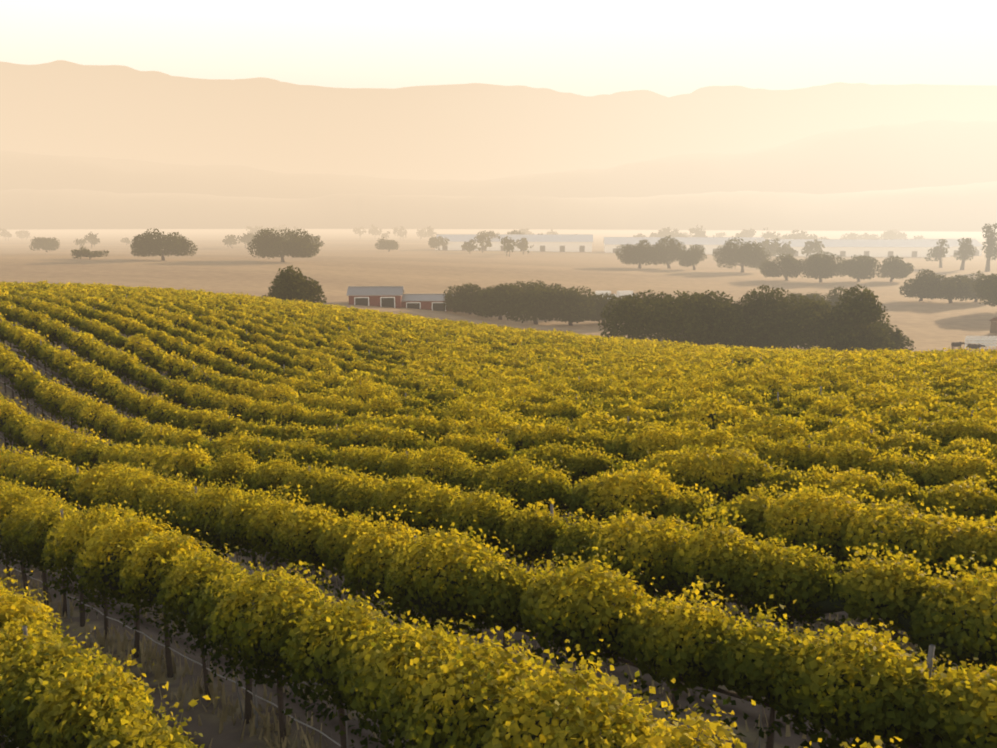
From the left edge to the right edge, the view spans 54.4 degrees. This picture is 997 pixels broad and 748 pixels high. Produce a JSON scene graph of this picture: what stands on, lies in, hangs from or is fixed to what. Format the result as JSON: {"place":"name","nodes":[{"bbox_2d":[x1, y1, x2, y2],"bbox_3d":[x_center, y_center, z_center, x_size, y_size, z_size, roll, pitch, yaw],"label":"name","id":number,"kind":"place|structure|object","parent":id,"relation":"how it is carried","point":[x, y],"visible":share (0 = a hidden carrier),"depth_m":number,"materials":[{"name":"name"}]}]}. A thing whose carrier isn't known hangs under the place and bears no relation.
{"place":"outdoors","nodes":[
{"label":"outdoors","id":0,"kind":"place"},
{"bbox_2d":[0,350,905,747],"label":"vine drip hose","id":1,"kind":"object","parent":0,"point":[178,652],"visible":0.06,"depth_m":13.23,"materials":[{"name":"black plastic"}]},
{"bbox_2d":[0,60,996,179],"bbox_3d":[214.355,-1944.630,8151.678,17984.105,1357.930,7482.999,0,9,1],"label":"mountain","id":2,"kind":"structure","parent":0,"point":[475,131],"depth_m":7608.08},
{"bbox_2d":[0,229,996,747],"bbox_3d":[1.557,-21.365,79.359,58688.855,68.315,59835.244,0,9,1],"label":"terrain","id":3,"kind":"structure","parent":0,"point":[344,259],"depth_m":310.97,"materials":[{"name":"brown soil"}]},
{"bbox_2d":[29,237,59,251],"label":"oak tree","id":4,"kind":"object","parent":3,"relation":"on","point":[46,244],"visible":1,"depth_m":536.93,"materials":[{"name":"green plant"}]},
{"bbox_2d":[71,246,108,258],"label":"oak tree","id":5,"kind":"object","parent":3,"relation":"on","point":[84,252],"visible":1,"depth_m":362.43,"materials":[{"name":"green plant"}]},
{"bbox_2d":[130,228,197,259],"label":"oak tree","id":6,"kind":"object","parent":3,"relation":"on","point":[148,245],"visible":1,"depth_m":365.38,"materials":[{"name":"green plant"}]},
{"bbox_2d":[73,231,285,247],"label":"trees","id":7,"kind":"object","parent":3,"relation":"on","point":[247,238],"visible":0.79,"depth_m":673.56,"materials":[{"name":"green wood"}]},
{"bbox_2d":[247,227,321,261],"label":"oak tree","id":8,"kind":"object","parent":3,"relation":"on","point":[267,244],"visible":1,"depth_m":383.30,"materials":[{"name":"green plant"}]},
{"bbox_2d":[261,265,326,302],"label":"oak tree","id":9,"kind":"object","parent":3,"relation":"on","point":[289,283],"visible":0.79,"depth_m":169.01,"materials":[{"name":"green plant"}]},
{"bbox_2d":[0,290,597,355],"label":"grapevines","id":10,"kind":"object","parent":3,"relation":"on","point":[260,319],"depth_m":75.56,"materials":[{"name":"green plant"}]},
{"bbox_2d":[0,280,909,352],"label":"vine leaves","id":11,"kind":"object","parent":10,"relation":"attached to","point":[460,329],"visible":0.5,"depth_m":87.02,"materials":[{"name":"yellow plant"}]},
{"bbox_2d":[0,409,996,747],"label":"vine leaves","id":12,"kind":"object","parent":10,"relation":"attached to","point":[932,521],"visible":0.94,"depth_m":11.74,"materials":[{"name":"green plant"}]},
{"bbox_2d":[0,359,996,522],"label":"vine leaves","id":13,"kind":"object","parent":10,"relation":"attached to","point":[911,389],"visible":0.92,"depth_m":32.29,"materials":[{"name":"green plant"}]},
{"bbox_2d":[0,287,996,409],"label":"vine leaves","id":14,"kind":"object","parent":10,"relation":"attached to","point":[657,361],"visible":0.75,"depth_m":55.54,"materials":[{"name":"green plant"}]},
{"bbox_2d":[346,286,404,307],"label":"barn","id":15,"kind":"structure","parent":3,"relation":"on","point":[385,296],"depth_m":233.99,"materials":[{"name":"red wood"}]},
{"bbox_2d":[375,237,399,251],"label":"oak tree","id":16,"kind":"object","parent":3,"relation":"on","point":[385,244],"visible":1,"depth_m":625.94,"materials":[{"name":"green plant"}]},
{"bbox_2d":[401,294,451,310],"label":"barn","id":17,"kind":"structure","parent":3,"relation":"on","point":[427,301],"depth_m":237.52,"materials":[{"name":"red wood"}]},
{"bbox_2d":[428,236,449,249],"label":"oak tree","id":18,"kind":"object","parent":3,"relation":"on","point":[432,243],"visible":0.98,"depth_m":679.04,"materials":[{"name":"green plant"}]},
{"bbox_2d":[4,403,894,747],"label":"vine stakes","id":19,"kind":"object","parent":3,"relation":"on","point":[350,633],"visible":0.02,"depth_m":12.04,"materials":[{"name":"brown wood"}]},
{"bbox_2d":[443,282,480,313],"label":"oak tree","id":20,"kind":"object","parent":3,"relation":"on","point":[460,298],"visible":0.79,"depth_m":233.37,"materials":[{"name":"green plant"}]},
{"bbox_2d":[0,224,924,240],"bbox_3d":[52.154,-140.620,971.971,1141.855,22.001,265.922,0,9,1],"label":"treeline","id":21,"kind":"object","parent":3,"relation":"on","point":[887,234],"visible":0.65,"depth_m":989.86,"materials":[{"name":"green plant"}]},
{"bbox_2d":[0,471,943,747],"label":"dry weeds","id":22,"kind":"object","parent":3,"relation":"on","point":[160,675],"visible":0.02,"depth_m":13.30,"materials":[{"name":"plant"}]},
{"bbox_2d":[0,320,952,747],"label":"vine trunks","id":23,"kind":"object","parent":3,"relation":"on","point":[280,690],"visible":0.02,"depth_m":13.71,"materials":[{"name":"brown wood"}]},
{"bbox_2d":[476,230,500,238],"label":"oak tree","id":24,"kind":"object","parent":3,"relation":"on","point":[492,234],"visible":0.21,"depth_m":688.20,"materials":[{"name":"green plant"}]},
{"bbox_2d":[471,283,526,319],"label":"oak tree","id":25,"kind":"object","parent":3,"relation":"on","point":[489,298],"visible":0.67,"depth_m":225.31,"materials":[{"name":"green plant"}]},
{"bbox_2d":[1,292,996,745],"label":"vine posts","id":26,"kind":"object","parent":3,"relation":"on","point":[929,658],"visible":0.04,"depth_m":16.99,"materials":[{"name":"wood"}]},
{"bbox_2d":[435,234,592,251],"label":"warehouse","id":27,"kind":"structure","parent":3,"relation":"on","point":[564,242],"depth_m":680.62,"materials":[{"name":"white paint"}]},
{"bbox_2d":[507,230,524,233],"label":"oak tree","id":28,"kind":"object","parent":3,"relation":"on","point":[514,231],"visible":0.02,"depth_m":699.06,"materials":[{"name":"green plant"}]},
{"bbox_2d":[511,280,548,292],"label":"oak tree","id":29,"kind":"object","parent":3,"relation":"on","point":[523,285],"visible":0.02,"depth_m":244.25,"materials":[{"name":"green plant"}]},
{"bbox_2d":[496,282,564,323],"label":"oak tree","id":30,"kind":"object","parent":3,"relation":"on","point":[534,303],"visible":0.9,"depth_m":221.87,"materials":[{"name":"green plant"}]},
{"bbox_2d":[283,231,824,261],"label":"trees","id":31,"kind":"object","parent":3,"relation":"on","point":[774,248],"visible":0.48,"depth_m":576.06,"materials":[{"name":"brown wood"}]},
{"bbox_2d":[547,283,578,292],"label":"oak tree","id":32,"kind":"object","parent":3,"relation":"on","point":[552,285],"visible":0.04,"depth_m":245.95,"materials":[{"name":"green plant"}]},
{"bbox_2d":[540,285,602,325],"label":"oak tree","id":33,"kind":"object","parent":3,"relation":"on","point":[574,308],"visible":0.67,"depth_m":222.65,"materials":[{"name":"green plant"}]},
{"bbox_2d":[595,291,615,298],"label":"building","id":34,"kind":"structure","parent":3,"relation":"on","point":[599,292],"depth_m":288.62,"materials":[{"name":"white paint"}]},
{"bbox_2d":[584,292,637,322],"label":"oak tree","id":35,"kind":"object","parent":3,"relation":"on","point":[601,301],"visible":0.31,"depth_m":226.82,"materials":[{"name":"green plant"}]},
{"bbox_2d":[617,291,635,297],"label":"building","id":36,"kind":"structure","parent":3,"relation":"on","point":[621,293],"depth_m":291.78,"materials":[{"name":"white paint"}]},
{"bbox_2d":[615,239,661,267],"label":"oak tree","id":37,"kind":"object","parent":3,"relation":"on","point":[634,254],"visible":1,"depth_m":458.07,"materials":[{"name":"green plant"}]},
{"bbox_2d":[645,235,686,268],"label":"oak tree","id":38,"kind":"object","parent":3,"relation":"on","point":[670,251],"visible":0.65,"depth_m":464.66,"materials":[{"name":"green plant"}]},
{"bbox_2d":[598,289,751,347],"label":"oak tree","id":39,"kind":"object","parent":3,"relation":"on","point":[650,316],"visible":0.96,"depth_m":160.71,"materials":[{"name":"green plant"}]},
{"bbox_2d":[603,237,763,253],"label":"warehouse","id":40,"kind":"structure","parent":3,"relation":"on","point":[709,244],"depth_m":676.94,"materials":[{"name":"white paint"}]},
{"bbox_2d":[677,244,706,269],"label":"oak tree","id":41,"kind":"object","parent":3,"relation":"on","point":[691,257],"visible":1,"depth_m":458.19,"materials":[{"name":"green plant"}]},
{"bbox_2d":[682,290,777,346],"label":"oak tree","id":42,"kind":"object","parent":3,"relation":"on","point":[712,293],"visible":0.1,"depth_m":166.13,"materials":[{"name":"green plant"}]},
{"bbox_2d":[633,225,828,238],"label":"treeline","id":43,"kind":"object","parent":3,"relation":"on","point":[699,232],"visible":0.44,"depth_m":867.07,"materials":[{"name":"green plant"}]},
{"bbox_2d":[712,237,771,271],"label":"oak tree","id":44,"kind":"object","parent":3,"relation":"on","point":[743,255],"visible":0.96,"depth_m":447.89,"materials":[{"name":"green plant"}]},
{"bbox_2d":[759,254,803,279],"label":"oak tree","id":45,"kind":"object","parent":3,"relation":"on","point":[790,266],"visible":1,"depth_m":396.10,"materials":[{"name":"green plant"}]},
{"bbox_2d":[725,285,842,350],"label":"oak tree","id":46,"kind":"object","parent":3,"relation":"on","point":[785,328],"visible":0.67,"depth_m":160.68,"materials":[{"name":"green plant"}]},
{"bbox_2d":[785,292,831,308],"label":"oak tree","id":47,"kind":"object","parent":3,"relation":"on","point":[811,295],"visible":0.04,"depth_m":247.91,"materials":[{"name":"green plant"}]},
{"bbox_2d":[792,295,829,347],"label":"oak tree","id":48,"kind":"object","parent":3,"relation":"on","point":[810,300],"depth_m":181.50,"materials":[{"name":"green plant"}]},
{"bbox_2d":[799,251,845,281],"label":"oak tree","id":49,"kind":"object","parent":3,"relation":"on","point":[815,266],"visible":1,"depth_m":388.50,"materials":[{"name":"green plant"}]},
{"bbox_2d":[821,286,861,309],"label":"oak tree","id":50,"kind":"object","parent":3,"relation":"on","point":[832,298],"visible":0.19,"depth_m":246.41,"materials":[{"name":"green plant"}]},
{"bbox_2d":[754,239,951,256],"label":"warehouse","id":51,"kind":"structure","parent":3,"relation":"on","point":[885,247],"depth_m":652.95,"materials":[{"name":"white paint"}]},
{"bbox_2d":[817,284,894,351],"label":"oak tree","id":52,"kind":"object","parent":3,"relation":"on","point":[845,330],"visible":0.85,"depth_m":151.95,"materials":[{"name":"green plant"}]},
{"bbox_2d":[835,255,880,281],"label":"oak tree","id":53,"kind":"object","parent":3,"relation":"on","point":[861,267],"visible":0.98,"depth_m":391.27,"materials":[{"name":"green plant"}]},
{"bbox_2d":[862,312,915,350],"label":"oak tree","id":54,"kind":"object","parent":3,"relation":"on","point":[898,338],"visible":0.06,"depth_m":161.56,"materials":[{"name":"green plant"}]},
{"bbox_2d":[876,255,913,281],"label":"oak tree","id":55,"kind":"object","parent":3,"relation":"on","point":[895,268],"visible":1,"depth_m":393.30,"materials":[{"name":"green plant"}]},
{"bbox_2d":[899,269,947,300],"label":"oak tree","id":56,"kind":"object","parent":3,"relation":"on","point":[914,288],"visible":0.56,"depth_m":302.49,"materials":[{"name":"green plant"}]},
{"bbox_2d":[924,239,948,267],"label":"tall tree","id":57,"kind":"object","parent":3,"relation":"on","point":[937,252],"visible":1,"depth_m":505.27,"materials":[{"name":"green plant"}]},
{"bbox_2d":[918,275,974,302],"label":"oak tree","id":58,"kind":"object","parent":3,"relation":"on","point":[952,288],"visible":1,"depth_m":294.33,"materials":[{"name":"green plant"}]},
{"bbox_2d":[951,342,964,349],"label":"cow","id":59,"kind":"object","parent":3,"relation":"on","point":[955,344],"visible":0.98,"depth_m":191.29},
{"bbox_2d":[945,239,982,255],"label":"warehouse","id":60,"kind":"structure","parent":3,"relation":"on","point":[955,245],"depth_m":674.29,"materials":[{"name":"white paint"}]},
{"bbox_2d":[953,237,976,269],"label":"tall tree","id":61,"kind":"object","parent":3,"relation":"on","point":[965,250],"visible":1,"depth_m":482.50,"materials":[{"name":"green plant"}]},
{"bbox_2d":[967,270,984,301],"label":"oak tree","id":62,"kind":"object","parent":3,"relation":"on","point":[973,280],"visible":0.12,"depth_m":301.87,"materials":[{"name":"green plant"}]},
{"bbox_2d":[967,343,985,351],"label":"cow","id":63,"kind":"object","parent":3,"relation":"on","point":[974,346],"visible":0.81,"depth_m":188.12},
{"bbox_2d":[964,336,996,348],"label":"building","id":64,"kind":"structure","parent":3,"relation":"on","point":[980,339],"depth_m":193.49,"materials":[{"name":"paint"}]},
{"bbox_2d":[972,273,996,306],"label":"oak tree","id":65,"kind":"object","parent":3,"relation":"on","point":[988,291],"visible":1,"depth_m":265.29,"materials":[{"name":"green plant"}]},
{"bbox_2d":[981,223,996,271],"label":"tall tree","id":66,"kind":"object","parent":3,"relation":"on","point":[989,251],"visible":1,"depth_m":467.68,"materials":[{"name":"green plant"}]},
{"bbox_2d":[989,317,996,332],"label":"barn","id":67,"kind":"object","parent":3,"relation":"on","point":[993,327],"visible":0.81,"depth_m":220.01,"materials":[{"name":"brown wood"}]},
{"bbox_2d":[0,181,996,231],"bbox_3d":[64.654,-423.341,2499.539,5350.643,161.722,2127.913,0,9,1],"label":"foothills","id":68,"kind":"structure","parent":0,"point":[971,207],"depth_m":2367.87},
{"bbox_2d":[0,120,996,198],"bbox_3d":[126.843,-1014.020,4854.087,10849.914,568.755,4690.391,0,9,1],"label":"hill","id":69,"kind":"structure","parent":0,"point":[933,153],"depth_m":4388.83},
{"bbox_2d":[0,308,996,747],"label":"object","id":70,"kind":"object","parent":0,"point":[828,606],"depth_m":13.89,"materials":[{"name":"plant"}]},
{"bbox_2d":[0,0,996,96],"label":"sky","id":71,"kind":"structure","parent":0,"point":[668,48],"materials":[{"name":"white"}]},
{"bbox_2d":[61,349,964,747],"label":"vine cordon","id":72,"kind":"object","parent":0,"point":[729,693],"depth_m":10.84,"materials":[{"name":"brown wood"}]}
]}

